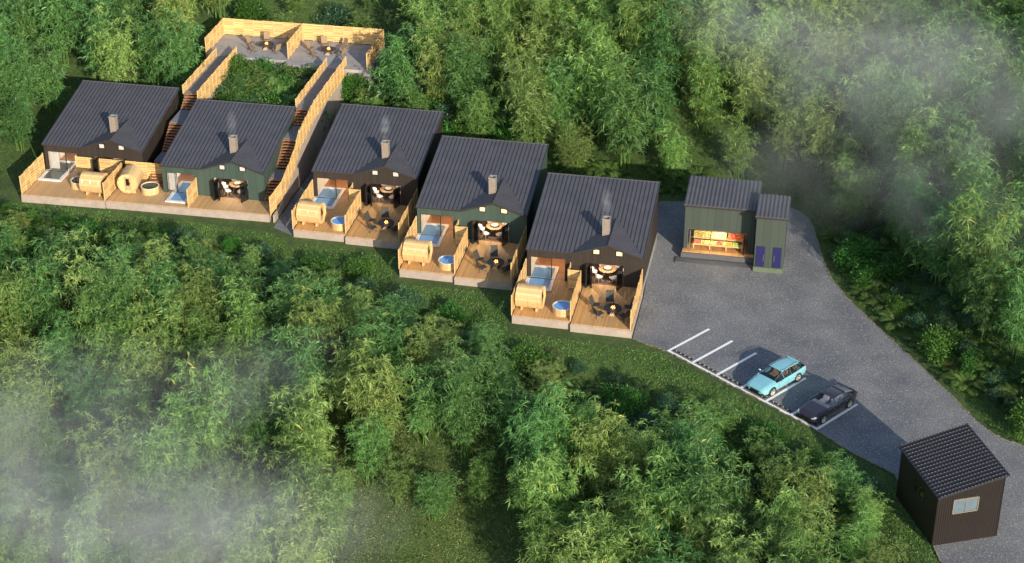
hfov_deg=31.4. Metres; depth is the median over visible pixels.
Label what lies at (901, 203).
bamboo clump
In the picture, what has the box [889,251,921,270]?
fern
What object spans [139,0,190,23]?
bamboo clump
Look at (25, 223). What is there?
bamboo clump
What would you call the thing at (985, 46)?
bamboo clump
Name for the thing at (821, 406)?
parked car
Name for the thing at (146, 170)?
back fence
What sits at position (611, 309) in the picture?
fire table
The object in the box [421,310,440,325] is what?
shrub
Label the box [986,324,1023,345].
fern
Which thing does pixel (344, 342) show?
fern
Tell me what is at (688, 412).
fern
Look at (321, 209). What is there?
door
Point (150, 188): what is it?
hot tub
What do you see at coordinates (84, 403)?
bamboo clump
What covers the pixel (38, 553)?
bamboo clump
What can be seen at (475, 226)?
folding door
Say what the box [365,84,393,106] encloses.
shrub
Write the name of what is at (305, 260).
shrub
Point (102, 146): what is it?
window
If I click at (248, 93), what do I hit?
shrub
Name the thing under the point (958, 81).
bamboo clump
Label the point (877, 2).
bamboo clump
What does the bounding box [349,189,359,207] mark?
screen fence
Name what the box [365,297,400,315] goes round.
fern
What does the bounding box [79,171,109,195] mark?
barrel sauna
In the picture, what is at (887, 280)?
fern
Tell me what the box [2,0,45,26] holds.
bamboo clump
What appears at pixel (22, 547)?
bamboo clump
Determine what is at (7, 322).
bamboo clump
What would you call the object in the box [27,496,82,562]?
bamboo clump
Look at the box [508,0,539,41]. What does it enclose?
bamboo clump
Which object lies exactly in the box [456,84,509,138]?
bamboo clump
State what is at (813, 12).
bamboo clump
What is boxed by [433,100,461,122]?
shrub
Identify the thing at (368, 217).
lounge chair
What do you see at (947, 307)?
shrub
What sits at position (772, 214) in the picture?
kiosk annex
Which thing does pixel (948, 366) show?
fern
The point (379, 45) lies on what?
terrace fence
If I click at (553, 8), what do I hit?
bamboo clump
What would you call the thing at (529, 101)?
bamboo clump
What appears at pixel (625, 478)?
fern
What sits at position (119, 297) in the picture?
bamboo clump
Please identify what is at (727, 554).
bamboo clump
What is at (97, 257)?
fern
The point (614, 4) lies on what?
bamboo clump
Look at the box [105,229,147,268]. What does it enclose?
bamboo clump
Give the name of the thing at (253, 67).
shrub
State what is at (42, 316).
bamboo clump
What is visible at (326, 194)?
plunge pool
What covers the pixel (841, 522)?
fern
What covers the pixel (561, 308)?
hot tub
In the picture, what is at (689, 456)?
bamboo clump
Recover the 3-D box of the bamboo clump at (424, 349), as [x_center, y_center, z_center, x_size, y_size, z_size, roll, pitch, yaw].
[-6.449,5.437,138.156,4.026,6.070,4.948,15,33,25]
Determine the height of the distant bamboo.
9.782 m
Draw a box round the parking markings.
[667,329,857,429]
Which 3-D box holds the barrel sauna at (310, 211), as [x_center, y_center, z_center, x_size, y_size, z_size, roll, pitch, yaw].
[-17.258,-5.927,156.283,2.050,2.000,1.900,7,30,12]
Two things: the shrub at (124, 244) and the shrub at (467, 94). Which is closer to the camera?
the shrub at (124, 244)
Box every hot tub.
[70,176,79,189]
[141,181,159,195]
[331,216,349,230]
[438,255,456,270]
[552,300,571,316]
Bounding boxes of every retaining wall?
[184,55,217,109]
[200,64,231,99]
[273,71,344,222]
[296,68,325,125]
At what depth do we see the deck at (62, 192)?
161.57 m
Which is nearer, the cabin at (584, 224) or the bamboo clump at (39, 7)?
the cabin at (584, 224)
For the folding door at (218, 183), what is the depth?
160.35 m
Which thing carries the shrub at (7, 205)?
on the hillside
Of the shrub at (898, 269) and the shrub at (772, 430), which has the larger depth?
the shrub at (898, 269)
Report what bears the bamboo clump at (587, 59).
on the hillside
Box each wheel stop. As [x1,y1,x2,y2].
[673,349,692,359]
[697,362,716,372]
[721,374,740,384]
[770,400,790,411]
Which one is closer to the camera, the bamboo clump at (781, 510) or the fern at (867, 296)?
the bamboo clump at (781, 510)
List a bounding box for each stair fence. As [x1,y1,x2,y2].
[182,48,216,93]
[197,46,236,98]
[269,56,346,215]
[295,57,326,107]
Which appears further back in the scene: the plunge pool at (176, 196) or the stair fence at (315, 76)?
the stair fence at (315, 76)
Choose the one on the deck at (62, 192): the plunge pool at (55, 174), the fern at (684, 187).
the plunge pool at (55, 174)
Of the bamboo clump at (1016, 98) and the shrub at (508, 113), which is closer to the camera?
the bamboo clump at (1016, 98)
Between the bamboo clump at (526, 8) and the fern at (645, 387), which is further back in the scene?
the bamboo clump at (526, 8)
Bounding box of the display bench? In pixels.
[693,235,743,252]
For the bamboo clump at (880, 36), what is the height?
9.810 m
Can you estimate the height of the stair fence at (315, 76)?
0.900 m
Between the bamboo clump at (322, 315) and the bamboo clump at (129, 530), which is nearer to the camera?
the bamboo clump at (129, 530)
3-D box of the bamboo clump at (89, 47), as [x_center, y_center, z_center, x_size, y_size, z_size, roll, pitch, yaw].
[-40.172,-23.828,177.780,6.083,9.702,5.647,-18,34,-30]
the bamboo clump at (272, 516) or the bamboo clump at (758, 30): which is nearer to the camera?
the bamboo clump at (272, 516)
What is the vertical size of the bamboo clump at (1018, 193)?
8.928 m
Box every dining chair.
[222,182,228,191]
[481,230,489,239]
[594,273,602,282]
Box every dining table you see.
[229,180,244,191]
[380,185,395,196]
[486,222,502,233]
[599,265,616,276]
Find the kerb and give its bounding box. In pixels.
[633,201,1021,562]
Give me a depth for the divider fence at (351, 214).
156.50 m
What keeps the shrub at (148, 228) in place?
on the hillside
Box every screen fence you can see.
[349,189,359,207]
[455,226,466,244]
[568,269,580,288]
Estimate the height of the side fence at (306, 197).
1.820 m
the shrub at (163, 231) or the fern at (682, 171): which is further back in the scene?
the fern at (682, 171)
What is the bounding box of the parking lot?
[633,201,1023,562]
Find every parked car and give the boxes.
[746,356,806,396]
[796,382,857,423]
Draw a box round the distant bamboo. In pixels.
[218,0,408,118]
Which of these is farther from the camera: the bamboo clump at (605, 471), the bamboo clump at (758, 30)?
the bamboo clump at (758, 30)
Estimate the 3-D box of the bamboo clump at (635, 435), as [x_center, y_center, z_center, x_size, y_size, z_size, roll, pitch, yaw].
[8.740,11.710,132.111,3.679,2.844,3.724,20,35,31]
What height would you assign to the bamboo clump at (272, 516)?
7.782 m
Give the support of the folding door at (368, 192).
in the cabin at (365, 149)
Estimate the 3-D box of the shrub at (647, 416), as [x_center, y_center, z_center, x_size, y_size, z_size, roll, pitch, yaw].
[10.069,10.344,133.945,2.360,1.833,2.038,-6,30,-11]
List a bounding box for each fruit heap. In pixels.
[694,231,709,237]
[711,232,725,238]
[728,233,742,240]
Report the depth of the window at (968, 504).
117.17 m
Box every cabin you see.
[41,80,179,179]
[159,98,295,202]
[311,103,442,208]
[415,135,548,245]
[526,172,659,290]
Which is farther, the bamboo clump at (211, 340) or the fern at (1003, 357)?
the bamboo clump at (211, 340)
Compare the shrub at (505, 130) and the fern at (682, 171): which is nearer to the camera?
the fern at (682, 171)
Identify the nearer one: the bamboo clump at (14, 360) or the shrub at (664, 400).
the shrub at (664, 400)
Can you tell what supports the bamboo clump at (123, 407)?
on the hillside
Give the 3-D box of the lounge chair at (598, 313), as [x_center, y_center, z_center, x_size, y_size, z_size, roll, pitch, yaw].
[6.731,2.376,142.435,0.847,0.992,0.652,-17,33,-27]
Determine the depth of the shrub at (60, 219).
158.21 m
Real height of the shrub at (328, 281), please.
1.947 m
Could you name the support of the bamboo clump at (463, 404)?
on the hillside
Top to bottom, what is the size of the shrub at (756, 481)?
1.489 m
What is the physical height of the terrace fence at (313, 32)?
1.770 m
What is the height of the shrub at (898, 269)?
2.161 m
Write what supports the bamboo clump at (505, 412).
on the hillside
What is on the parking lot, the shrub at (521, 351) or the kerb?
the kerb
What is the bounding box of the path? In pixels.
[273,172,313,234]
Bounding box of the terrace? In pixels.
[206,34,384,91]
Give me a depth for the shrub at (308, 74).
175.34 m
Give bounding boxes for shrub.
[0,201,21,217]
[17,230,61,263]
[19,226,43,246]
[22,209,44,225]
[52,212,74,229]
[71,218,102,244]
[85,223,144,251]
[103,232,144,260]
[139,223,160,240]
[156,227,174,242]
[166,225,204,252]
[195,90,246,101]
[214,264,234,281]
[215,85,241,99]
[220,235,242,253]
[223,82,271,100]
[225,52,251,83]
[228,92,261,102]
[232,0,272,28]
[232,94,268,102]
[236,61,268,77]
[240,90,258,97]
[249,55,281,77]
[252,242,275,258]
[257,76,277,93]
[259,97,329,130]
[260,84,306,104]
[262,74,300,95]
[266,292,287,311]
[276,66,301,86]
[291,62,318,83]
[298,251,337,276]
[316,1,359,28]
[316,272,338,290]
[329,335,349,351]
[340,72,371,103]
[342,252,376,278]
[349,99,363,104]
[351,275,379,293]
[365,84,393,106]
[370,92,403,107]
[382,81,404,99]
[384,282,428,312]
[403,88,439,109]
[405,79,426,96]
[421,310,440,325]
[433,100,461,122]
[434,299,469,327]
[437,83,506,112]
[437,87,463,117]
[442,111,454,135]
[442,120,462,135]
[444,115,469,136]
[456,130,480,137]
[458,332,471,345]
[464,95,515,136]
[477,348,521,383]
[479,76,515,119]
[489,116,527,141]
[493,104,519,124]
[503,341,557,375]
[569,359,588,376]
[579,395,606,417]
[595,381,650,424]
[604,371,629,390]
[612,412,641,432]
[633,407,665,433]
[645,428,677,452]
[656,391,680,412]
[707,432,749,474]
[712,460,734,480]
[738,414,789,459]
[748,475,769,494]
[770,447,798,470]
[784,462,841,511]
[795,447,834,467]
[809,185,846,221]
[833,229,880,266]
[842,233,857,244]
[845,255,887,290]
[847,213,877,235]
[849,473,887,499]
[869,251,913,282]
[872,193,895,213]
[875,209,891,225]
[880,293,912,316]
[891,282,912,295]
[904,311,930,328]
[912,269,930,284]
[917,323,978,365]
[923,191,940,205]
[933,311,957,330]
[936,296,955,313]
[949,275,973,300]
[955,336,978,356]
[956,309,982,329]
[958,346,1000,376]
[974,268,1023,299]
[984,367,1010,387]
[985,384,1003,404]
[1001,396,1023,416]
[1005,397,1023,440]
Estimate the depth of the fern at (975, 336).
138.72 m
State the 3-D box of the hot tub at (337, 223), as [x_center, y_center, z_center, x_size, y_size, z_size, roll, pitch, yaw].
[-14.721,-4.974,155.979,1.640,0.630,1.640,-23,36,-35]
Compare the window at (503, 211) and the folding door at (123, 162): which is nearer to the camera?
the window at (503, 211)
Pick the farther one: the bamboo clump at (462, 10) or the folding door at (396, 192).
the bamboo clump at (462, 10)
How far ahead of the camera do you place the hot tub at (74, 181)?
162.43 m
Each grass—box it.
[788,184,1023,443]
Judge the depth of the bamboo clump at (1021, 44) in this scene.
159.56 m
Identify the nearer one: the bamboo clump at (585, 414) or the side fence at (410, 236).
the bamboo clump at (585, 414)
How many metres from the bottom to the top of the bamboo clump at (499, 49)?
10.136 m
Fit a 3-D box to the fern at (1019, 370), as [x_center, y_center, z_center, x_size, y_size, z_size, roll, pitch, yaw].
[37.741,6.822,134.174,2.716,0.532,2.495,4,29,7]
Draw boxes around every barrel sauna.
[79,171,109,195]
[117,165,142,192]
[296,200,325,226]
[402,238,432,265]
[515,283,545,311]
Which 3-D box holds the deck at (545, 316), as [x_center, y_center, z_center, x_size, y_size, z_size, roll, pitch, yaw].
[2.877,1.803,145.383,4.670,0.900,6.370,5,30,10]
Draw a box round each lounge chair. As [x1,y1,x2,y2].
[245,34,255,46]
[246,43,256,53]
[264,31,270,40]
[272,44,281,52]
[279,36,287,46]
[305,40,314,48]
[308,48,317,58]
[321,35,328,47]
[337,47,346,57]
[338,38,348,48]
[364,211,376,224]
[365,220,377,231]
[381,207,388,217]
[390,225,399,235]
[473,249,484,263]
[475,260,486,272]
[490,245,497,257]
[501,264,510,273]
[588,294,600,310]
[592,306,604,317]
[606,290,613,301]
[619,310,630,320]
[624,297,636,308]
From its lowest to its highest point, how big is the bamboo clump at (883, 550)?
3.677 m
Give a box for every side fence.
[19,153,44,194]
[291,179,313,228]
[398,188,417,241]
[398,216,416,268]
[511,226,526,282]
[511,258,526,314]
[630,269,642,329]
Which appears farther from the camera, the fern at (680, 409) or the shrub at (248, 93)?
the shrub at (248, 93)
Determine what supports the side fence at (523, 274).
on the deck at (545, 316)
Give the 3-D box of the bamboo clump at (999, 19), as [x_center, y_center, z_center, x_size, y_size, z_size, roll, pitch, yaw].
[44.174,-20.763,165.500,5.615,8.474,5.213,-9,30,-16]
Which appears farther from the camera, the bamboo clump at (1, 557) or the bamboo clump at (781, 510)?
the bamboo clump at (1, 557)
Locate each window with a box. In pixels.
[98,144,104,148]
[239,166,245,171]
[392,172,398,176]
[479,207,485,211]
[501,208,507,213]
[593,249,599,254]
[616,251,622,256]
[913,477,924,500]
[952,496,979,513]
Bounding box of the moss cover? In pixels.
[77,345,770,562]
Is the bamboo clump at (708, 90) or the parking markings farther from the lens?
the bamboo clump at (708, 90)
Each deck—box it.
[21,171,117,208]
[106,180,277,221]
[293,200,364,241]
[345,203,416,248]
[399,237,470,282]
[454,240,526,290]
[512,280,582,329]
[570,283,642,337]
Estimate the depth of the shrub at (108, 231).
155.75 m
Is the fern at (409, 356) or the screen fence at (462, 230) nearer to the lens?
the fern at (409, 356)
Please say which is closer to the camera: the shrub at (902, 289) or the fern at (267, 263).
the shrub at (902, 289)
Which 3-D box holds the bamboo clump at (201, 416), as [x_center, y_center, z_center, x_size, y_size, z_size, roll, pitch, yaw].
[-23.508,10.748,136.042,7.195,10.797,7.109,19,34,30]
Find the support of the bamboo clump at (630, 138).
on the hillside
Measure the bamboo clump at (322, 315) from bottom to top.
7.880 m
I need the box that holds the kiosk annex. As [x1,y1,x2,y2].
[753,193,790,273]
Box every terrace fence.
[204,18,224,53]
[223,18,382,44]
[287,24,303,58]
[366,29,383,70]
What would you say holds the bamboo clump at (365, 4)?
on the hillside
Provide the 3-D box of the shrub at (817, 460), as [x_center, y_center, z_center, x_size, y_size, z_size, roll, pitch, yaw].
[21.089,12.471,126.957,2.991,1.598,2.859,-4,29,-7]
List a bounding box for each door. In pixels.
[93,157,97,171]
[119,159,125,168]
[124,178,130,190]
[213,178,218,200]
[217,179,220,200]
[240,181,247,202]
[320,206,322,220]
[366,184,370,205]
[393,186,400,208]
[427,245,429,260]
[473,221,477,243]
[502,223,507,245]
[586,264,590,287]
[616,267,622,290]
[755,246,764,266]
[772,247,781,267]
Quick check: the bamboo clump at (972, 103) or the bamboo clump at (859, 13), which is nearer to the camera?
the bamboo clump at (972, 103)
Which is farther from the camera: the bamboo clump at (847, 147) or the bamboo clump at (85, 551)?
the bamboo clump at (847, 147)
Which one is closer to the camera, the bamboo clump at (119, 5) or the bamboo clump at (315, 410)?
the bamboo clump at (315, 410)
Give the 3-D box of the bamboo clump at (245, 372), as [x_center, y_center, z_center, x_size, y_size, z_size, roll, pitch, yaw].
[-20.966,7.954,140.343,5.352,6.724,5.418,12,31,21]
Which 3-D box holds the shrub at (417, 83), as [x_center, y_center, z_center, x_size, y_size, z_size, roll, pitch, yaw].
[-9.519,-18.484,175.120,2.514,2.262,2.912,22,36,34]
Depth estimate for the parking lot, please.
140.10 m
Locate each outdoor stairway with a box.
[149,56,228,184]
[264,68,338,204]
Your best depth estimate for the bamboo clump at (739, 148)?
162.69 m
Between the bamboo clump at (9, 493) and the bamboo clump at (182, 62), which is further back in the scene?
the bamboo clump at (182, 62)
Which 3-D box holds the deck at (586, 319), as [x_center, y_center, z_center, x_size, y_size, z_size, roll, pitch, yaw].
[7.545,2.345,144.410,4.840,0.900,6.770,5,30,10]
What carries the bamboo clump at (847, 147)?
on the hillside
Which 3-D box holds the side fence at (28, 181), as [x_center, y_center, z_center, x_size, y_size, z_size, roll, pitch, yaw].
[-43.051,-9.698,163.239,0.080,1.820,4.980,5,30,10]
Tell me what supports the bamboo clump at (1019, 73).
on the hillside
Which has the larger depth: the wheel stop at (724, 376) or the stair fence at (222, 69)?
the stair fence at (222, 69)
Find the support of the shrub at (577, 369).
on the hillside
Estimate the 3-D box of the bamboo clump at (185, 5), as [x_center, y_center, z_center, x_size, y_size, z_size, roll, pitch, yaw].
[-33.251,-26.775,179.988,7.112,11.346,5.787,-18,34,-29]
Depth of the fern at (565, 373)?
138.05 m
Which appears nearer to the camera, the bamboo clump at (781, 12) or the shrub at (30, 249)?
the shrub at (30, 249)
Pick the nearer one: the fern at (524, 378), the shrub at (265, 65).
the fern at (524, 378)
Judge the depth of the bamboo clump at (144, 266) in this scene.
148.03 m
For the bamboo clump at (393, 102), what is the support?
on the hillside
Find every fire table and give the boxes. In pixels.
[259,41,273,49]
[321,46,335,55]
[378,219,393,229]
[487,258,504,269]
[604,303,621,315]
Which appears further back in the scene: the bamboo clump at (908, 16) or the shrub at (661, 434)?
the bamboo clump at (908, 16)
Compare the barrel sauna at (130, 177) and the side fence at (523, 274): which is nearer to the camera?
the side fence at (523, 274)
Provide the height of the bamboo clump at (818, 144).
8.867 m
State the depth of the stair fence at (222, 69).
172.87 m
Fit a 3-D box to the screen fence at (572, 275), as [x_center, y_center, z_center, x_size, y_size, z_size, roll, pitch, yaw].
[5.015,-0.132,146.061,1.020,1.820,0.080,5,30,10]
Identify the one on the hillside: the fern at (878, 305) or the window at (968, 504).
the fern at (878, 305)
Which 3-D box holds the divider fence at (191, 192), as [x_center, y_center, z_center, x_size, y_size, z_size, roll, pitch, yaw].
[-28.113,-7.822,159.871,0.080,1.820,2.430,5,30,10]
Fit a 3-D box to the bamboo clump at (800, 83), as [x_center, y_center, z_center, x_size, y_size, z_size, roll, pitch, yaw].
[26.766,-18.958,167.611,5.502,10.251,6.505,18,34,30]
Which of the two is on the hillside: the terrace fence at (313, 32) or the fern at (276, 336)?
the fern at (276, 336)
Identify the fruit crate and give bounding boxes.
[694,230,710,238]
[711,232,726,240]
[728,233,743,241]
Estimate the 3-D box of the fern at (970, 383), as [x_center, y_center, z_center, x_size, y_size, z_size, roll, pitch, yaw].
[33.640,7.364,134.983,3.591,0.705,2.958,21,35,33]
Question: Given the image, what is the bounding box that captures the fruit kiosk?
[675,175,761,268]
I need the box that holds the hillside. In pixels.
[0,0,1023,562]
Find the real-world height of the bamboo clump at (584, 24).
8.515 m
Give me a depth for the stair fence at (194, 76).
173.55 m
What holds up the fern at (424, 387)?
on the hillside
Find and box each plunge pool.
[38,160,75,181]
[165,181,194,203]
[312,186,345,208]
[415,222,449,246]
[525,264,558,290]
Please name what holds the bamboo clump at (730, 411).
on the hillside
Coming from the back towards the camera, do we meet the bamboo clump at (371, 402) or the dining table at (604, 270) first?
the dining table at (604, 270)
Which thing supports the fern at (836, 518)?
on the hillside
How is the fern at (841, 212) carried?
on the hillside
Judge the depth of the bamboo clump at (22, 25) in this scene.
180.00 m
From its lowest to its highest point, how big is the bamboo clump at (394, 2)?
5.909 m
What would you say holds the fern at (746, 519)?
on the hillside
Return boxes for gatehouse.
[896,423,1009,545]
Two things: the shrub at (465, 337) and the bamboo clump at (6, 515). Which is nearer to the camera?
the bamboo clump at (6, 515)
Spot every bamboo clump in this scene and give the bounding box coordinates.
[0,0,48,63]
[0,13,28,105]
[0,42,43,119]
[0,88,36,151]
[0,208,36,239]
[0,217,33,270]
[0,223,23,284]
[0,260,42,358]
[0,320,37,390]
[0,334,63,441]
[0,378,45,476]
[0,383,11,424]
[0,459,42,537]
[0,500,23,562]
[0,519,64,562]
[0,537,7,562]
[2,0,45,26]
[4,530,40,562]
[5,235,71,339]
[23,0,88,66]
[24,37,71,114]
[25,399,78,477]
[26,0,87,40]
[26,224,82,307]
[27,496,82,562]
[30,309,89,400]
[32,458,90,517]
[49,353,112,435]
[51,225,125,334]
[58,221,95,265]
[60,485,116,562]
[61,511,114,562]
[63,406,145,530]
[64,0,133,81]
[68,291,147,396]
[69,423,118,484]
[72,241,148,352]
[80,0,113,20]
[85,0,143,82]
[89,0,148,39]
[91,472,159,561]
[91,532,158,562]
[93,229,142,297]
[95,370,160,458]
[97,332,152,410]
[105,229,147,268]
[109,401,179,502]
[117,0,154,31]
[120,233,176,319]
[120,406,216,531]
[128,8,183,85]
[128,288,191,398]
[133,255,199,348]
[138,232,182,279]
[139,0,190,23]
[146,0,203,51]
[149,7,208,109]
[151,231,205,294]
[155,358,238,485]
[155,465,226,555]
[155,518,207,562]
[158,306,234,380]
[161,346,223,446]
[164,254,230,350]
[181,237,218,266]
[189,247,239,310]
[191,514,255,562]
[195,431,275,528]
[201,0,232,20]
[205,340,270,412]
[205,357,266,455]
[207,497,277,562]
[213,255,277,342]
[215,274,274,372]
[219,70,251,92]
[225,369,295,480]
[226,243,264,277]
[243,323,297,396]
[254,475,307,560]
[258,256,300,295]
[259,266,314,341]
[262,405,334,529]
[263,474,336,562]
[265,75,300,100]
[268,323,343,417]
[268,369,338,475]
[278,285,345,368]
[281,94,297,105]
[283,454,359,562]
[288,388,337,450]
[290,263,338,311]
[301,276,355,335]
[317,336,376,421]
[318,465,357,512]
[328,278,385,356]
[337,336,415,450]
[342,305,411,391]
[343,408,397,485]
[354,93,382,105]
[361,0,378,8]
[367,21,425,105]
[376,293,420,349]
[376,447,422,505]
[387,25,418,54]
[388,0,409,16]
[391,101,421,108]
[392,0,442,36]
[393,362,452,445]
[397,83,431,109]
[398,313,446,380]
[406,0,453,81]
[408,16,467,103]
[411,469,464,522]
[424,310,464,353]
[432,334,491,396]
[432,342,499,461]
[433,0,482,49]
[438,3,488,86]
[439,28,502,114]
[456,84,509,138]
[457,0,528,57]
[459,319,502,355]
[462,0,494,31]
[465,445,501,506]
[468,338,524,417]
[476,0,520,87]
[483,376,540,459]
[490,44,560,142]
[497,22,548,107]
[498,378,572,485]
[505,436,597,549]
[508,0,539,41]
[512,0,567,74]
[515,505,590,562]
[523,0,581,56]
[525,357,566,400]
[533,17,587,96]
[537,52,595,143]
[542,509,619,562]
[543,379,602,465]
[554,26,618,114]
[554,117,595,174]
[557,0,620,63]
[561,29,640,142]
[566,0,617,47]
[566,401,639,505]
[570,496,631,559]
[575,485,663,562]
[578,0,610,25]
[589,0,643,43]
[590,50,663,169]
[598,463,657,540]
[609,0,673,80]
[611,417,681,488]
[613,422,658,452]
[614,440,705,556]
[624,41,685,144]
[626,0,694,91]
[637,519,705,562]
[642,0,692,39]
[647,394,719,470]
[653,408,728,499]
[654,120,692,181]
[656,0,722,73]
[659,506,729,562]
[671,433,753,558]
[673,0,735,100]
[685,27,736,136]
[700,0,754,53]
[700,397,746,437]
[704,512,773,562]
[710,0,750,84]
[718,30,778,130]
[722,106,762,178]
[735,3,807,92]
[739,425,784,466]
[746,479,808,562]
[748,0,795,23]
[753,0,798,60]
[753,445,814,506]
[764,78,815,171]
[764,495,838,562]
[768,22,830,122]
[768,524,846,562]
[786,0,843,52]
[786,462,841,530]
[788,0,844,21]
[798,62,842,139]
[799,84,851,177]
[801,0,861,104]
[813,448,864,504]
[817,131,868,193]
[826,503,883,562]
[828,0,858,21]
[829,0,885,70]
[830,152,888,221]
[832,54,907,159]
[841,36,897,142]
[846,2,901,95]
[846,482,893,526]
[847,551,889,562]
[855,0,916,42]
[857,51,927,174]
[863,528,908,562]
[870,110,942,194]
[875,25,923,98]
[878,158,935,250]
[880,0,934,77]
[885,69,951,147]
[885,102,947,208]
[888,11,970,130]
[891,177,953,272]
[898,0,954,61]
[901,192,973,286]
[918,94,979,193]
[923,5,984,78]
[928,114,997,220]
[932,0,991,63]
[938,59,1007,157]
[938,183,1023,306]
[939,44,998,120]
[941,0,987,26]
[941,143,1011,254]
[958,248,1023,342]
[959,106,1017,198]
[968,13,1019,65]
[968,15,1023,113]
[977,0,1023,53]
[980,39,1023,132]
[983,179,1023,277]
[987,250,1023,363]
[989,75,1023,177]
[993,44,1023,124]
[994,90,1023,197]
[995,124,1023,196]
[1008,152,1023,221]
[1009,0,1023,36]
[1012,18,1023,90]
[1013,12,1023,61]
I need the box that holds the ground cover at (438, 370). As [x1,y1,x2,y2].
[0,0,1023,562]
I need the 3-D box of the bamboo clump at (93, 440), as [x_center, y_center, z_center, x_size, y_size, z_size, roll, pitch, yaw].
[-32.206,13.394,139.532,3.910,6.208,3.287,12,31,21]
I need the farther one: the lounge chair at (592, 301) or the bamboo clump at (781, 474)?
the lounge chair at (592, 301)
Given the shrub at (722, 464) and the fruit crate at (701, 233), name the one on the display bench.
the fruit crate at (701, 233)
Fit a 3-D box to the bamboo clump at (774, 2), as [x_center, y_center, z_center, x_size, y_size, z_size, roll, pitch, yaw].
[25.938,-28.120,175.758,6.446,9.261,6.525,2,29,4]
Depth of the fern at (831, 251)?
152.58 m
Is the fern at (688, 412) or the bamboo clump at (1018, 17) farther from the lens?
the bamboo clump at (1018, 17)
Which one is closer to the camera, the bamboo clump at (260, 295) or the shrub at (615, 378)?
the shrub at (615, 378)
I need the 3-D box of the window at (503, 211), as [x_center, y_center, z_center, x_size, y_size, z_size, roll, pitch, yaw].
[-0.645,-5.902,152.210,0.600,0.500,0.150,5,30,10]
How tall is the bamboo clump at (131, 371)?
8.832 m
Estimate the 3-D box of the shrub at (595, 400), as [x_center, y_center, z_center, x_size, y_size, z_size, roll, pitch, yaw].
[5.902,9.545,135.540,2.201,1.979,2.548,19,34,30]
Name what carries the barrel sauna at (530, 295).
on the deck at (545, 316)
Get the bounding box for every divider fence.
[102,160,122,200]
[186,177,197,207]
[344,190,360,233]
[454,227,467,273]
[570,271,580,320]
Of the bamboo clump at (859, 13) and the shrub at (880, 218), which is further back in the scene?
the bamboo clump at (859, 13)
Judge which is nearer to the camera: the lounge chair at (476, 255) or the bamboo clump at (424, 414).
the bamboo clump at (424, 414)
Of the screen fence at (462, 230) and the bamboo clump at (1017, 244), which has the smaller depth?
the bamboo clump at (1017, 244)
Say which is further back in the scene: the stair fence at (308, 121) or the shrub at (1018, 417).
the stair fence at (308, 121)
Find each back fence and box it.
[75,156,120,175]
[125,161,162,179]
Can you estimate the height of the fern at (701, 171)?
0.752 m
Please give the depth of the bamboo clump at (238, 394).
136.74 m
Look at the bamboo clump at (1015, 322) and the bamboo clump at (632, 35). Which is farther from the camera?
the bamboo clump at (632, 35)
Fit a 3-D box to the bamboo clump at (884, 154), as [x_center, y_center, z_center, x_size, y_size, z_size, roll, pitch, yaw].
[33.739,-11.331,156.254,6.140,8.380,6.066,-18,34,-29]
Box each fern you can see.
[47,277,86,290]
[57,226,88,241]
[91,247,111,262]
[227,245,261,262]
[252,258,275,271]
[254,274,293,290]
[266,261,288,271]
[268,329,288,341]
[319,355,344,371]
[323,259,346,271]
[333,332,375,349]
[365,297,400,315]
[386,393,410,404]
[397,410,411,421]
[401,349,417,368]
[409,383,442,402]
[514,373,537,393]
[518,347,563,366]
[547,161,564,172]
[550,369,572,385]
[554,164,572,173]
[558,394,583,406]
[565,378,599,397]
[572,161,599,174]
[579,168,604,176]
[587,160,628,177]
[600,164,638,179]
[610,464,648,490]
[631,169,666,183]
[633,377,656,393]
[644,164,670,176]
[660,182,678,192]
[671,167,694,176]
[674,178,688,190]
[676,406,698,416]
[682,165,714,181]
[684,407,719,425]
[722,509,751,530]
[812,519,856,554]
[821,499,848,524]
[827,206,867,219]
[827,244,848,261]
[834,497,866,521]
[838,267,862,276]
[848,283,884,297]
[849,251,880,267]
[858,292,884,303]
[860,268,901,288]
[863,293,892,310]
[876,307,917,330]
[877,230,904,244]
[884,222,899,234]
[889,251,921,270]
[901,293,930,309]
[903,330,934,353]
[928,355,972,376]
[937,287,977,309]
[942,370,988,395]
[951,329,981,344]
[972,346,1012,371]
[974,361,1012,381]
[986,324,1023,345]
[994,383,1023,405]
[1007,365,1023,382]
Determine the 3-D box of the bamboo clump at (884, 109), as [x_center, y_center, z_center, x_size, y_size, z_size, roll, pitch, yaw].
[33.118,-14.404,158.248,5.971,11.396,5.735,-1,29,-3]
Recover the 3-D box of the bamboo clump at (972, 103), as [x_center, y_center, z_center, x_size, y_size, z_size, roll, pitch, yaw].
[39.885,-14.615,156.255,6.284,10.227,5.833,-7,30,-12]
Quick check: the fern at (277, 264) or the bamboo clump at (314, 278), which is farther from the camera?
the fern at (277, 264)
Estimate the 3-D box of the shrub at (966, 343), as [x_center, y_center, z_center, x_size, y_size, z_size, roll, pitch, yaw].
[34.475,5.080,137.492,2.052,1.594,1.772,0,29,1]
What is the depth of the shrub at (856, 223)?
154.56 m
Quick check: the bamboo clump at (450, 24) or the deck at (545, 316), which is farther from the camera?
the bamboo clump at (450, 24)
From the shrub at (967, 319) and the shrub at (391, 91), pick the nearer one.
the shrub at (967, 319)
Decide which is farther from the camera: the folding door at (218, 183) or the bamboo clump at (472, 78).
the bamboo clump at (472, 78)
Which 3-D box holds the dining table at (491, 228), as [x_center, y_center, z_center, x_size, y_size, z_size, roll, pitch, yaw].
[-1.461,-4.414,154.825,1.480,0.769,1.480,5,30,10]
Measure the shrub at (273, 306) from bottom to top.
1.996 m
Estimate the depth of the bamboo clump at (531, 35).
173.50 m
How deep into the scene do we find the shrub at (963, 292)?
142.64 m

